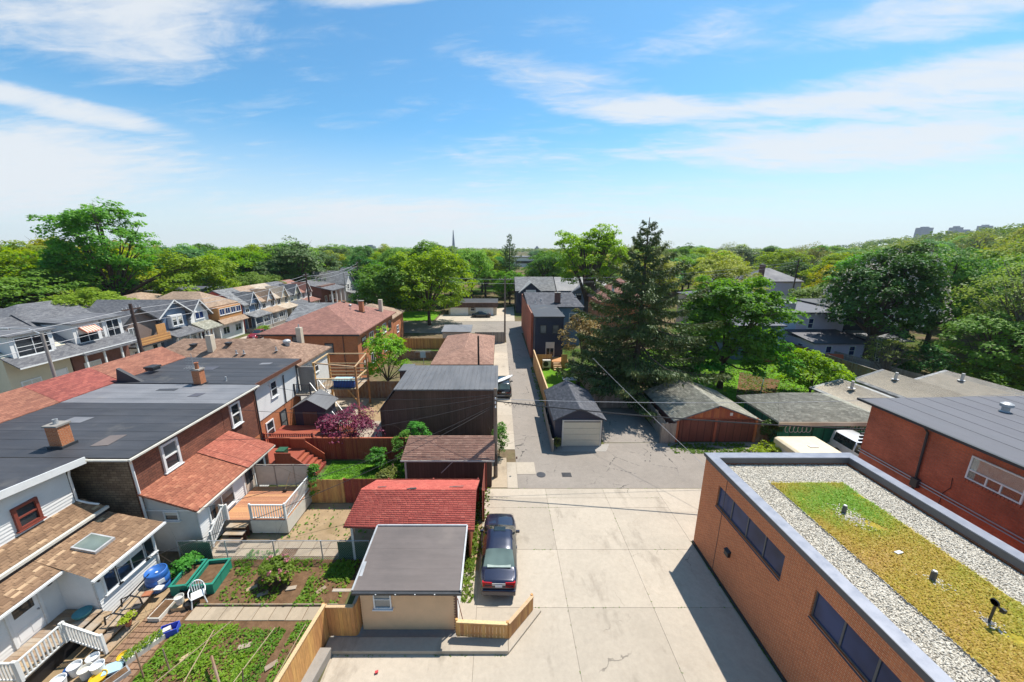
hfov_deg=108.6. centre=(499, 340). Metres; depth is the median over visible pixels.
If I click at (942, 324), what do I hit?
wooded hill
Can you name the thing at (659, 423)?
overhead cable
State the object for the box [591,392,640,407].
board fence
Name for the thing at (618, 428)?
parking pad
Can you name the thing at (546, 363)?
heat pump
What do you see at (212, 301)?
overhead cable
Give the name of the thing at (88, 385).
row house
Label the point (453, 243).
transmission mast
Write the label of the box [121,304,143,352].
utility pole
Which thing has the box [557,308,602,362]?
golden tree
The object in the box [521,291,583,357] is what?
navy house
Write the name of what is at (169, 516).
window
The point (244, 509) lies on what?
wooden deck
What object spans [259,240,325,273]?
leafy tree
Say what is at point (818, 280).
leafy tree
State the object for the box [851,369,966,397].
grey roof garage
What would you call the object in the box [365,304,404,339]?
tan hip cottage
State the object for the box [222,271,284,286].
leafy tree
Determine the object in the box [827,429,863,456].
pickup truck
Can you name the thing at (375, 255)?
leafy tree
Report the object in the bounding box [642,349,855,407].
lawn
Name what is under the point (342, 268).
street house
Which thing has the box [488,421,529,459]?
pole vine
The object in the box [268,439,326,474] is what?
red stairs
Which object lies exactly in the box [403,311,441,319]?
lawn
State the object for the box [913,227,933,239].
distant tower
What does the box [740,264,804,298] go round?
mauve house
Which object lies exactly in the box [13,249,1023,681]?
ground
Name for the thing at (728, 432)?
garage door
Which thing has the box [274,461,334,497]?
climbing vine
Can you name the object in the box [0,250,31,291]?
leafy tree
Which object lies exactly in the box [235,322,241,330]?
window
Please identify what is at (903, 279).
chestnut tree
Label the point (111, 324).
window
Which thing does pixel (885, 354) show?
twiggy shrub
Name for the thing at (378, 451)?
garden shrub
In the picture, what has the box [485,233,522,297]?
spruce
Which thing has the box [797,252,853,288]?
leafy tree
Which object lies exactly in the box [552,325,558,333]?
window
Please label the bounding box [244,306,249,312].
window
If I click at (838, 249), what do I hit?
leafy tree
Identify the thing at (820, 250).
leafy tree
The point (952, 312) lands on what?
leafy tree
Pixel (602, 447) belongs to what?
garage apron
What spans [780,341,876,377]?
board fence
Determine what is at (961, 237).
leafy tree
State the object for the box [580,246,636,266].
leafy tree
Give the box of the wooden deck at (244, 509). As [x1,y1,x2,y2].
[209,476,311,550]
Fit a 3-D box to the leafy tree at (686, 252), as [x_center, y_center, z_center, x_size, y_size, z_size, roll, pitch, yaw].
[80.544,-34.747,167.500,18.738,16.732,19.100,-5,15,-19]
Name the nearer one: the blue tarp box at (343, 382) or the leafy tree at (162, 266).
the blue tarp box at (343, 382)
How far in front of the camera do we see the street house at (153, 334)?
50.27 m
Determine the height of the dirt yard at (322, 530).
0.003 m
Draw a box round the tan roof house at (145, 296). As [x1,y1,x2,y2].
[86,292,160,305]
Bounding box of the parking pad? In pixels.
[601,408,659,442]
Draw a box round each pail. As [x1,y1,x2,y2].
[50,673,66,681]
[66,659,82,677]
[76,662,92,680]
[84,651,99,662]
[89,659,104,674]
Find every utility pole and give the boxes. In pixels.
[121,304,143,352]
[303,272,309,301]
[477,336,479,364]
[493,388,504,477]
[499,277,510,341]
[792,259,802,288]
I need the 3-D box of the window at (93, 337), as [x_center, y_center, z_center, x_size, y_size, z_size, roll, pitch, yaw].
[-47.606,-0.924,42.618,0.131,2.150,2.320,0,14,0]
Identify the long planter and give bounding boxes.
[103,665,130,681]
[121,628,165,664]
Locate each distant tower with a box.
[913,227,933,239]
[947,226,963,235]
[976,225,992,231]
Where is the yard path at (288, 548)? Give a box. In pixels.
[212,541,359,556]
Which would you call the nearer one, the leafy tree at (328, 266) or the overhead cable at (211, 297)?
the overhead cable at (211, 297)
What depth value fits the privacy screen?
23.07 m
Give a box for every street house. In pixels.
[0,316,83,392]
[9,306,141,371]
[56,308,171,354]
[90,300,203,347]
[154,291,248,338]
[176,300,222,338]
[302,280,346,301]
[310,271,357,302]
[340,267,381,295]
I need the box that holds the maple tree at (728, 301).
[671,275,809,388]
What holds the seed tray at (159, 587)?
on the potting bench
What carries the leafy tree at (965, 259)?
on the wooded hill at (942, 324)
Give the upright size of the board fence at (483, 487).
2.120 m
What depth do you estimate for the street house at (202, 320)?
59.43 m
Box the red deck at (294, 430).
[262,417,356,442]
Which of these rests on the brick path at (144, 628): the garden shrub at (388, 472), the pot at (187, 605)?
the pot at (187, 605)
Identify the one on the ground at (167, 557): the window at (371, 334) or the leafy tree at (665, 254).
the leafy tree at (665, 254)
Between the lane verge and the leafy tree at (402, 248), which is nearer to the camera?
the lane verge
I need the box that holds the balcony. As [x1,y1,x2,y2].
[293,367,316,395]
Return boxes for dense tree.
[347,254,430,311]
[391,239,460,293]
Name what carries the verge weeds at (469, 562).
on the lane verge
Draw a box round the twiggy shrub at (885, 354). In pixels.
[860,335,932,370]
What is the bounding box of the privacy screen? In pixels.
[254,464,315,485]
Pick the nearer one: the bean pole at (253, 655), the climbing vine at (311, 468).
the bean pole at (253, 655)
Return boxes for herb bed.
[133,620,310,681]
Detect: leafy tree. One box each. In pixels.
[0,240,56,273]
[0,243,54,306]
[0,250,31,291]
[0,261,115,302]
[0,267,111,308]
[19,234,95,260]
[38,287,139,307]
[62,248,169,294]
[92,236,140,254]
[126,247,172,280]
[136,248,227,286]
[138,256,208,287]
[146,242,181,255]
[151,245,225,283]
[170,243,203,256]
[191,242,226,257]
[198,246,273,280]
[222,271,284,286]
[223,243,283,282]
[237,254,280,279]
[251,235,326,281]
[257,260,318,283]
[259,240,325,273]
[294,248,340,274]
[311,247,337,270]
[313,243,351,270]
[320,246,351,264]
[323,250,349,268]
[336,245,354,251]
[339,244,374,266]
[341,251,376,286]
[351,261,410,296]
[362,252,381,265]
[371,247,399,264]
[376,243,393,254]
[396,247,417,252]
[428,241,459,254]
[444,250,468,295]
[454,247,496,297]
[463,250,506,297]
[477,258,496,291]
[491,270,523,304]
[493,257,514,272]
[521,250,569,276]
[527,252,568,277]
[528,249,540,255]
[567,253,609,276]
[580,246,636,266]
[600,267,620,281]
[615,244,636,264]
[615,253,684,292]
[652,252,683,284]
[653,240,683,297]
[667,246,697,255]
[675,256,707,291]
[677,253,698,291]
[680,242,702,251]
[685,250,753,283]
[687,253,706,290]
[688,259,770,291]
[690,247,710,257]
[690,247,714,267]
[708,243,741,267]
[715,245,762,271]
[716,250,741,272]
[734,244,764,265]
[751,249,814,278]
[755,244,785,267]
[777,257,817,287]
[779,245,809,257]
[784,241,841,282]
[787,283,827,300]
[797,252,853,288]
[802,264,851,288]
[805,245,834,264]
[822,246,899,305]
[825,245,849,253]
[837,247,864,255]
[868,246,958,280]
[893,245,1018,349]
[916,242,948,254]
[920,243,956,252]
[920,311,1023,381]
[921,238,954,247]
[933,264,1003,329]
[940,246,1023,341]
[942,249,1001,275]
[946,232,1023,300]
[946,235,976,252]
[950,255,1023,352]
[951,231,1004,249]
[998,226,1023,248]
[1004,237,1023,256]
[1004,242,1023,257]
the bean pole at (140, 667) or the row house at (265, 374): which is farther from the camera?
the row house at (265, 374)
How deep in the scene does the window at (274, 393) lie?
30.04 m
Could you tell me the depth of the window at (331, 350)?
42.47 m
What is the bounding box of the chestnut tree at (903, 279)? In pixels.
[815,242,955,360]
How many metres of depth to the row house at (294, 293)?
85.85 m
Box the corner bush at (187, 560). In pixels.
[142,525,245,579]
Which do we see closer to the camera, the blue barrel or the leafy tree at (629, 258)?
the blue barrel
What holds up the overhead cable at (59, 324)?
attached to the utility pole at (136, 330)
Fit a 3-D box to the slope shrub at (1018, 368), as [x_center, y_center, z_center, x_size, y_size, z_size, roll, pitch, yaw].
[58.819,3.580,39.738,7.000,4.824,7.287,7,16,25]
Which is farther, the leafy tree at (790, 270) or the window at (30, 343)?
the leafy tree at (790, 270)
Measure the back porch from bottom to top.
3.734 m
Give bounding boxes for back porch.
[137,431,274,550]
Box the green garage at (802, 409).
[736,393,869,442]
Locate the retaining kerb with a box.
[301,609,540,681]
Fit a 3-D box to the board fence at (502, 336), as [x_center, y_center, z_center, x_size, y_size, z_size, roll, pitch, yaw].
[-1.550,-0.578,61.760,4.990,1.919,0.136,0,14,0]
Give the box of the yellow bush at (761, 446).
[748,432,781,452]
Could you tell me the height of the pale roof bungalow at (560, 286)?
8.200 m
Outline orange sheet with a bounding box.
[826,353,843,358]
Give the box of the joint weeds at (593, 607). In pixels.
[345,488,775,673]
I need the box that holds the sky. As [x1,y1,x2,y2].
[0,0,1023,248]
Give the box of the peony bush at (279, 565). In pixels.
[222,514,295,586]
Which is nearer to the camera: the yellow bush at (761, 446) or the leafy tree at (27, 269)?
the yellow bush at (761, 446)
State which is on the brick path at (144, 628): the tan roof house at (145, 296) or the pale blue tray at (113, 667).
the pale blue tray at (113, 667)
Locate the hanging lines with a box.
[416,350,430,363]
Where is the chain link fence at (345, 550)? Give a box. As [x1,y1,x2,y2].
[176,540,368,559]
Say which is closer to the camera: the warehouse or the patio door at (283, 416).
the patio door at (283, 416)
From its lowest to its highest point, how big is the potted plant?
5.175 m
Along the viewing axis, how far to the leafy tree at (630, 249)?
139.57 m
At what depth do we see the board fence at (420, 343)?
58.33 m
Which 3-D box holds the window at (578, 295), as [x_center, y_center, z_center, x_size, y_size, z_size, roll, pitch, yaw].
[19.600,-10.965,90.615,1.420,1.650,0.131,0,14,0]
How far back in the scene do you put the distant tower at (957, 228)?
1427.70 m
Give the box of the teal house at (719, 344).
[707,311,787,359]
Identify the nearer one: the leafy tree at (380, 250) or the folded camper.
the folded camper
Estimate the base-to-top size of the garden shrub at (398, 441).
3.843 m
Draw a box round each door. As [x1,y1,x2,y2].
[3,592,50,649]
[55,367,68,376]
[242,465,256,494]
[247,317,252,327]
[279,408,288,425]
[303,412,318,424]
[450,308,467,314]
[476,308,492,314]
[545,342,554,356]
[561,420,601,445]
[678,420,713,441]
[718,420,754,441]
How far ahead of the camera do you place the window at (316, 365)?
37.41 m
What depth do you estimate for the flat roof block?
80.65 m
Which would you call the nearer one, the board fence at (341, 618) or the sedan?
the board fence at (341, 618)
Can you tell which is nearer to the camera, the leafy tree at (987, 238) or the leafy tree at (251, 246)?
the leafy tree at (251, 246)
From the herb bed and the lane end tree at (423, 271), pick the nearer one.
the herb bed
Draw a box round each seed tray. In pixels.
[130,603,142,609]
[141,591,152,596]
[153,585,164,590]
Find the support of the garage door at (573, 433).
in the navy garage
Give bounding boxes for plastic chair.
[187,579,207,609]
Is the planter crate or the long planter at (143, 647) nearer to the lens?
the long planter at (143, 647)
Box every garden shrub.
[359,430,397,467]
[371,451,401,478]
[391,418,415,464]
[393,421,431,443]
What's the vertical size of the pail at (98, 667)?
0.430 m
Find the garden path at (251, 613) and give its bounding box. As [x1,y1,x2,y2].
[182,607,319,620]
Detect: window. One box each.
[10,496,46,533]
[12,332,53,357]
[20,376,42,386]
[75,322,100,343]
[84,359,101,367]
[101,566,122,596]
[104,318,121,335]
[114,543,148,584]
[127,327,135,335]
[141,536,158,560]
[158,437,184,474]
[163,511,181,522]
[171,316,178,326]
[177,315,183,324]
[194,311,204,319]
[198,330,207,338]
[207,484,236,524]
[219,308,225,315]
[223,326,230,334]
[225,307,230,314]
[228,400,244,428]
[230,306,235,312]
[235,305,240,311]
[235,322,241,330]
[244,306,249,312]
[256,457,264,465]
[265,418,275,435]
[269,379,279,398]
[313,358,319,372]
[324,343,334,354]
[361,335,366,348]
[369,331,373,339]
[372,596,393,610]
[540,325,546,333]
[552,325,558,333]
[569,313,575,321]
[576,293,581,299]
[715,487,784,580]
[806,318,814,328]
[808,591,900,681]
[824,346,832,353]
[848,346,855,355]
[962,455,1023,507]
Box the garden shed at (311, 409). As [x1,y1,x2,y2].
[290,389,338,424]
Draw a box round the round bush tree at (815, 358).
[770,347,856,392]
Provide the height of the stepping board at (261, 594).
0.040 m
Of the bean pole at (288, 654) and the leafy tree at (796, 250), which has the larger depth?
the leafy tree at (796, 250)
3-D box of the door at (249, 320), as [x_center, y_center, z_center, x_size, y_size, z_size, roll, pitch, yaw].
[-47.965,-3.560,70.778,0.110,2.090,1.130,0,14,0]
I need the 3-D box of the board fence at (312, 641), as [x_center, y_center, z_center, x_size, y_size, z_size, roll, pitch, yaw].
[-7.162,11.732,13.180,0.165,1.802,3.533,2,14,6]
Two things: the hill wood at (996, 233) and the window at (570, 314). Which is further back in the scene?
the hill wood at (996, 233)
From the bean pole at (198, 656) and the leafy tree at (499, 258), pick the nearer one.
the bean pole at (198, 656)
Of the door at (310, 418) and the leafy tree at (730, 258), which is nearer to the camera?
the door at (310, 418)
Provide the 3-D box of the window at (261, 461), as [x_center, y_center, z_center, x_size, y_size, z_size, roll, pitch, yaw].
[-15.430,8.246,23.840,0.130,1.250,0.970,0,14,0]
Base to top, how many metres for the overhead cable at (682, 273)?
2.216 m
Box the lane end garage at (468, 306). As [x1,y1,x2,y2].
[447,298,497,314]
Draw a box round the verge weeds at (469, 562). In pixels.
[461,488,490,602]
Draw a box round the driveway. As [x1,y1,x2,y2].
[436,307,514,320]
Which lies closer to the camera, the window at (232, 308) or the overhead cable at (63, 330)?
the overhead cable at (63, 330)
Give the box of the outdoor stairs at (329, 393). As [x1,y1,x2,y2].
[310,380,341,423]
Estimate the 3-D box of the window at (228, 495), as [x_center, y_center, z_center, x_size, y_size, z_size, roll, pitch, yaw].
[-15.430,9.053,20.537,0.131,1.100,2.020,0,14,0]
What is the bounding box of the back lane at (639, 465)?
[506,333,777,487]
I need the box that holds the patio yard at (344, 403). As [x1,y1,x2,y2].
[334,395,381,436]
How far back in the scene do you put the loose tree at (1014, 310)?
43.49 m
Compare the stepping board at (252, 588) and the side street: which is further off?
the side street
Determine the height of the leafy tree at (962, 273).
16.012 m
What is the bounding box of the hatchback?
[471,311,490,317]
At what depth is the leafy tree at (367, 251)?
160.73 m
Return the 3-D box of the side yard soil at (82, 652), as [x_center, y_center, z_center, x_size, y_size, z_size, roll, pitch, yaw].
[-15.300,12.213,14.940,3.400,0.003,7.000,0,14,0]
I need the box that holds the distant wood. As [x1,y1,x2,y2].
[121,223,1023,256]
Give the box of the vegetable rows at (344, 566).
[216,557,359,603]
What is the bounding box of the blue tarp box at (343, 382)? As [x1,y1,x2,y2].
[332,377,357,386]
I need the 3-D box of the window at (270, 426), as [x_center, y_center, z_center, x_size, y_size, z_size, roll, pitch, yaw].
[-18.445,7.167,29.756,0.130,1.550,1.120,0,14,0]
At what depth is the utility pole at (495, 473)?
24.78 m
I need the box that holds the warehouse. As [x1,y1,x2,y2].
[512,256,534,266]
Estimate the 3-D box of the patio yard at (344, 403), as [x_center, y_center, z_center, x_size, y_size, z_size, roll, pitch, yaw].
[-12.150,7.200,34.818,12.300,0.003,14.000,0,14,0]
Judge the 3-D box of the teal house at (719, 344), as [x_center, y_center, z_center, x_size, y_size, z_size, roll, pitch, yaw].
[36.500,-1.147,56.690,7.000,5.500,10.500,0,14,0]
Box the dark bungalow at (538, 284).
[513,277,555,312]
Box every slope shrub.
[891,341,964,375]
[943,357,1023,390]
[983,362,1023,387]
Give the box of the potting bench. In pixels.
[103,573,154,631]
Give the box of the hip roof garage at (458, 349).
[430,333,494,364]
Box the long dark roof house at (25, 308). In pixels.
[0,301,90,317]
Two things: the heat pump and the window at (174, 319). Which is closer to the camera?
the heat pump
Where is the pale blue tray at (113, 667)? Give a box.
[100,659,123,676]
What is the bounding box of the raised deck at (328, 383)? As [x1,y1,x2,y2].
[312,353,370,414]
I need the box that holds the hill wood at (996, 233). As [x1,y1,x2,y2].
[743,227,1023,270]
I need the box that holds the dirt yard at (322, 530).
[211,503,374,557]
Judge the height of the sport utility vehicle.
1.715 m
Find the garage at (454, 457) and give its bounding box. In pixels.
[400,436,494,486]
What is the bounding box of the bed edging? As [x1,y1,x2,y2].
[196,604,320,605]
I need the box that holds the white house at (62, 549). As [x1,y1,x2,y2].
[0,457,165,661]
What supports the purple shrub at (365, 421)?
on the patio yard at (344, 403)
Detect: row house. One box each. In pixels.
[0,387,226,546]
[23,364,263,440]
[90,346,301,436]
[166,324,331,399]
[207,288,272,331]
[233,285,286,326]
[250,283,297,317]
[266,281,307,306]
[279,279,320,301]
[769,301,868,357]
[795,299,914,360]
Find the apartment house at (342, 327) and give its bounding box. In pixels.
[256,299,395,376]
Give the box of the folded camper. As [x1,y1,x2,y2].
[774,436,841,452]
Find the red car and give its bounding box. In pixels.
[246,329,267,338]
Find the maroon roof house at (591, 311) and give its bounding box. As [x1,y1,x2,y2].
[587,278,650,329]
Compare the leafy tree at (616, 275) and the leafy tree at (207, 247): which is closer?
the leafy tree at (616, 275)
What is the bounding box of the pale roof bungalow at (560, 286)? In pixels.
[553,277,606,310]
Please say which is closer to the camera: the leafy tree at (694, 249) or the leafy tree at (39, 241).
the leafy tree at (39, 241)
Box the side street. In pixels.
[245,321,522,332]
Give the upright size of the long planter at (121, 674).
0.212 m
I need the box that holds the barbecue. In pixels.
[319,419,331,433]
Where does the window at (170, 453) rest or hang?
in the row house at (129, 451)
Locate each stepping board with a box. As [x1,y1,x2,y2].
[179,652,193,661]
[237,642,250,650]
[246,584,256,591]
[257,590,268,597]
[264,659,278,671]
[285,585,296,590]
[316,585,326,593]
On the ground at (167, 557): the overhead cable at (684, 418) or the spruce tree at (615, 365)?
the spruce tree at (615, 365)
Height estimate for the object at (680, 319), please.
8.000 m
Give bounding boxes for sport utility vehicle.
[497,376,512,396]
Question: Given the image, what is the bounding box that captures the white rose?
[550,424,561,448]
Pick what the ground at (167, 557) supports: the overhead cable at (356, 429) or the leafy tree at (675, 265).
the leafy tree at (675, 265)
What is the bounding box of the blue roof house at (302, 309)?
[285,302,337,321]
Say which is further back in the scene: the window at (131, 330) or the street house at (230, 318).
the street house at (230, 318)
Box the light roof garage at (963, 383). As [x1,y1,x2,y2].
[914,370,1023,396]
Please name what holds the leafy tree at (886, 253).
on the ground at (167, 557)
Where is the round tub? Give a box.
[71,605,92,619]
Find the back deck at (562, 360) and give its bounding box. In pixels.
[537,354,567,370]
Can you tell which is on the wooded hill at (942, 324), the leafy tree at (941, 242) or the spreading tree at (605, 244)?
the leafy tree at (941, 242)
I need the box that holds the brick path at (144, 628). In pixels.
[84,592,202,681]
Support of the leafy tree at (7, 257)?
on the ground at (167, 557)
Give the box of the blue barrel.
[143,563,170,593]
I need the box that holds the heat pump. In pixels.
[542,359,550,369]
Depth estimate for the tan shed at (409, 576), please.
15.33 m
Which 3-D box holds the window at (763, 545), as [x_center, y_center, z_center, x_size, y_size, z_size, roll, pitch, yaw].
[10.580,7.962,15.724,0.200,1.130,4.200,0,14,0]
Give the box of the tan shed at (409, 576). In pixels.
[332,524,467,628]
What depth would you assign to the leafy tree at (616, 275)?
101.76 m
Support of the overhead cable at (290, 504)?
attached to the utility pole at (495, 473)
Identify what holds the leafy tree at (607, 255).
on the ground at (167, 557)
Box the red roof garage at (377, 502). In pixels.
[343,480,479,559]
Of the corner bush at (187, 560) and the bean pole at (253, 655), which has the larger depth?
the corner bush at (187, 560)
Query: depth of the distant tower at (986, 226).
1430.35 m
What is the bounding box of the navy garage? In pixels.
[544,380,606,445]
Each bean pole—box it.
[135,652,144,678]
[156,621,230,681]
[162,649,170,669]
[184,629,214,681]
[233,627,274,681]
[273,624,305,681]
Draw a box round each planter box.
[167,558,207,595]
[187,557,231,594]
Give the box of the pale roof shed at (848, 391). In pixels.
[809,379,893,411]
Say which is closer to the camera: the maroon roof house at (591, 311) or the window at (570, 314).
the window at (570, 314)
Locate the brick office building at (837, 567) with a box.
[692,452,1023,681]
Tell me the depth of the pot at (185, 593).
16.80 m
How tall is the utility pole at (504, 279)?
11.000 m
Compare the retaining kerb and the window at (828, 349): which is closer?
the retaining kerb
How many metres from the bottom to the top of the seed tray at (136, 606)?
0.060 m
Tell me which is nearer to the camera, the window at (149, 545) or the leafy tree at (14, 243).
the window at (149, 545)
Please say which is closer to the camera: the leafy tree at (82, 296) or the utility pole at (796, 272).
the leafy tree at (82, 296)
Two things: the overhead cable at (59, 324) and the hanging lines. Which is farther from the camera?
the hanging lines
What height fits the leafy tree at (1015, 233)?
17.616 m
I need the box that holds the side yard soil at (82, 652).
[42,569,174,681]
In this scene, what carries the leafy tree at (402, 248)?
on the ground at (167, 557)
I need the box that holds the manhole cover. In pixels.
[537,472,545,476]
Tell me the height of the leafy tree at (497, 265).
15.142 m
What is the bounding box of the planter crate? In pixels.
[147,599,174,621]
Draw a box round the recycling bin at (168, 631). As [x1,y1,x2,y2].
[159,620,180,637]
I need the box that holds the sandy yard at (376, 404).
[357,398,386,420]
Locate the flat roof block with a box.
[142,286,228,293]
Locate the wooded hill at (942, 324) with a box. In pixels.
[896,240,1020,334]
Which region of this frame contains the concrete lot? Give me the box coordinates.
[320,489,781,681]
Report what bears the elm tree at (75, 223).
on the ground at (167, 557)
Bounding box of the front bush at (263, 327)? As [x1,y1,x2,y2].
[254,325,269,329]
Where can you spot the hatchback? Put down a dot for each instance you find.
(481, 314)
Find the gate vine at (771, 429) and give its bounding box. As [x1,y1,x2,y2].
[759,417,783,441]
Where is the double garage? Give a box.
[643,379,761,441]
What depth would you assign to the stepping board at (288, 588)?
17.21 m
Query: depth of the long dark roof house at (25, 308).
51.20 m
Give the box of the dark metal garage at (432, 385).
[377,364,497,436]
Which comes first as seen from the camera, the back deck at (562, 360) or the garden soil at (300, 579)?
the garden soil at (300, 579)
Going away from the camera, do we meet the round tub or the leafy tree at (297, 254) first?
the round tub
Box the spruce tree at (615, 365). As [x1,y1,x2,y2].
[555,217,731,423]
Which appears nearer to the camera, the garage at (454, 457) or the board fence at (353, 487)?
the board fence at (353, 487)
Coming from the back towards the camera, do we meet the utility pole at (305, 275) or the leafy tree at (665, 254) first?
the leafy tree at (665, 254)
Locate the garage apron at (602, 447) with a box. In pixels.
[553,444,608,451]
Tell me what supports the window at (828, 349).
in the blue row house at (818, 332)
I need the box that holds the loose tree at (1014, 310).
[940,258,1023,372]
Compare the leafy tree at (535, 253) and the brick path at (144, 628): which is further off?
the leafy tree at (535, 253)
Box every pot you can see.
[125,619,131,626]
[174,593,183,605]
[180,589,189,596]
[183,600,193,609]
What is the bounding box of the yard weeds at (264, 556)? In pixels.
[168,504,366,607]
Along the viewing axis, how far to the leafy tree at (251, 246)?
109.31 m
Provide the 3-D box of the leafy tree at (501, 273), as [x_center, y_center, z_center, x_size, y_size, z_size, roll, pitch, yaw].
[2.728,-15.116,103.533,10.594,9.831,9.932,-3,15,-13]
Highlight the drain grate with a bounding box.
[562,473,571,476]
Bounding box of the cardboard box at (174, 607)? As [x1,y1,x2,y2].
[171,598,190,611]
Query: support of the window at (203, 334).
in the street house at (202, 320)
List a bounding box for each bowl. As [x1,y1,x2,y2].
[88,669,107,681]
[116,650,126,660]
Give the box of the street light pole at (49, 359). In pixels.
[0,328,56,377]
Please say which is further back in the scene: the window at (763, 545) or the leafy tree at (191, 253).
the leafy tree at (191, 253)
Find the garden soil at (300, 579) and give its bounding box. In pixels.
[130,559,362,681]
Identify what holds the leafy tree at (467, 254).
on the ground at (167, 557)
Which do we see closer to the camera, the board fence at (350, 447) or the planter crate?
the planter crate
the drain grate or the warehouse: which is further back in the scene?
the warehouse
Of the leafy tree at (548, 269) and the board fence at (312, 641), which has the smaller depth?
the board fence at (312, 641)
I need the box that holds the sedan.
[480,513,519,595]
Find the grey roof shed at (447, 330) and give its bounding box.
[441,325,472,337]
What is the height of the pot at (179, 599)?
0.350 m
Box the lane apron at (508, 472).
[491,343,535,487]
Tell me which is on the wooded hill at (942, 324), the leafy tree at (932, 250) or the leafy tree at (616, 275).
the leafy tree at (932, 250)
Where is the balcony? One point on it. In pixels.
(306, 376)
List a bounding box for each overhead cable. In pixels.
[0,311,121,336]
[0,323,133,356]
[1,315,129,343]
[109,406,493,570]
[137,284,302,322]
[139,278,305,313]
[142,276,301,307]
[199,404,494,508]
[230,400,494,439]
[234,396,493,412]
[271,386,488,399]
[496,401,864,429]
[506,264,797,283]
[506,393,1023,402]
[562,261,797,278]
[622,387,704,465]
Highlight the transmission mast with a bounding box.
[452,231,456,247]
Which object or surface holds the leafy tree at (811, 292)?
on the ground at (167, 557)
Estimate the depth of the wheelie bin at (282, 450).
25.32 m
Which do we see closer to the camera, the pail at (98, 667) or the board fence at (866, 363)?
the pail at (98, 667)
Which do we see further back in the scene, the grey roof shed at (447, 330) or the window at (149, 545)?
the grey roof shed at (447, 330)
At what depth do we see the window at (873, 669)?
11.12 m
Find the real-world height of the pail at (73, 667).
0.410 m
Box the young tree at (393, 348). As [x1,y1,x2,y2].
[361,319,412,383]
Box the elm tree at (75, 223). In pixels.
[22,196,241,298]
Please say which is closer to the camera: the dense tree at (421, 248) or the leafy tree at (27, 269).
the leafy tree at (27, 269)
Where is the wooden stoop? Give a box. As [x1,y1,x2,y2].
[0,609,139,681]
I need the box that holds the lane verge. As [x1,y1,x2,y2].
[464,488,489,570]
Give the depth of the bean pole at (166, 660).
13.78 m
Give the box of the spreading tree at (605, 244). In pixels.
[552,223,628,315]
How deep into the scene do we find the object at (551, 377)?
45.48 m
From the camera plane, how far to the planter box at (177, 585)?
17.25 m
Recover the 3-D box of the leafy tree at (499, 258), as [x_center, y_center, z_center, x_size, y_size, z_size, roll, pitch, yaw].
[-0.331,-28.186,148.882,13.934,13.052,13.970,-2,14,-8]
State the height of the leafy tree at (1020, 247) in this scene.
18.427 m
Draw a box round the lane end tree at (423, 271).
[379,246,477,324]
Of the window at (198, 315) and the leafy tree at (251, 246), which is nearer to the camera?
the window at (198, 315)
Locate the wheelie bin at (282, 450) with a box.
[275,447,288,452]
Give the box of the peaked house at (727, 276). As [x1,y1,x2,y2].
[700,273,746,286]
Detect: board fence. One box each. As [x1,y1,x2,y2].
[268,437,407,458]
[274,603,329,681]
[307,478,345,502]
[325,604,357,635]
[334,381,398,397]
[343,478,478,502]
[353,596,362,633]
[392,464,533,637]
[397,351,437,359]
[402,338,445,348]
[455,456,517,638]
[475,332,504,342]
[482,462,486,521]
[533,349,547,407]
[543,403,553,451]
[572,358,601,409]
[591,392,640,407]
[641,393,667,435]
[659,422,676,442]
[762,353,805,362]
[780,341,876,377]
[834,351,923,378]
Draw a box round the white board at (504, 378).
[498,375,512,382]
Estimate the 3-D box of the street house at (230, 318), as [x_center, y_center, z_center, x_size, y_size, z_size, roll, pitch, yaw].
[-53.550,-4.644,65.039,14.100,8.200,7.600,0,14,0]
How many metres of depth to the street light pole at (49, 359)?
26.59 m
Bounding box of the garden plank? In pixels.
[210,655,219,681]
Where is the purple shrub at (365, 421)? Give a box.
[315,399,386,443]
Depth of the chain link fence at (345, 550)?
18.69 m
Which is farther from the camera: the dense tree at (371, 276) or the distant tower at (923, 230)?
the distant tower at (923, 230)
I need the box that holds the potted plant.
[88,556,165,658]
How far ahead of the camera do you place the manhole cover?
25.93 m
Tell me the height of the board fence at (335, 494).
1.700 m
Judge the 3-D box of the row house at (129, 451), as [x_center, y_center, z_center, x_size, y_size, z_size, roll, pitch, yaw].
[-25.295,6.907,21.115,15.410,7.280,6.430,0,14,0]
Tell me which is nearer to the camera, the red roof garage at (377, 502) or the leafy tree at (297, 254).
the red roof garage at (377, 502)
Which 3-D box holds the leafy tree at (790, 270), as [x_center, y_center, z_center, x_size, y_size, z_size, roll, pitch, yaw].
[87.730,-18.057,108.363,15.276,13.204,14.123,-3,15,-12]
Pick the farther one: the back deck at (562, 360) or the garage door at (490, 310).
the garage door at (490, 310)
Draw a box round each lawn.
[319,461,406,479]
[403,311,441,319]
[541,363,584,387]
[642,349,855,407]
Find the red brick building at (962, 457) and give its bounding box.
[856,396,1023,552]
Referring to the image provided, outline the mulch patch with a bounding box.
[735,373,779,401]

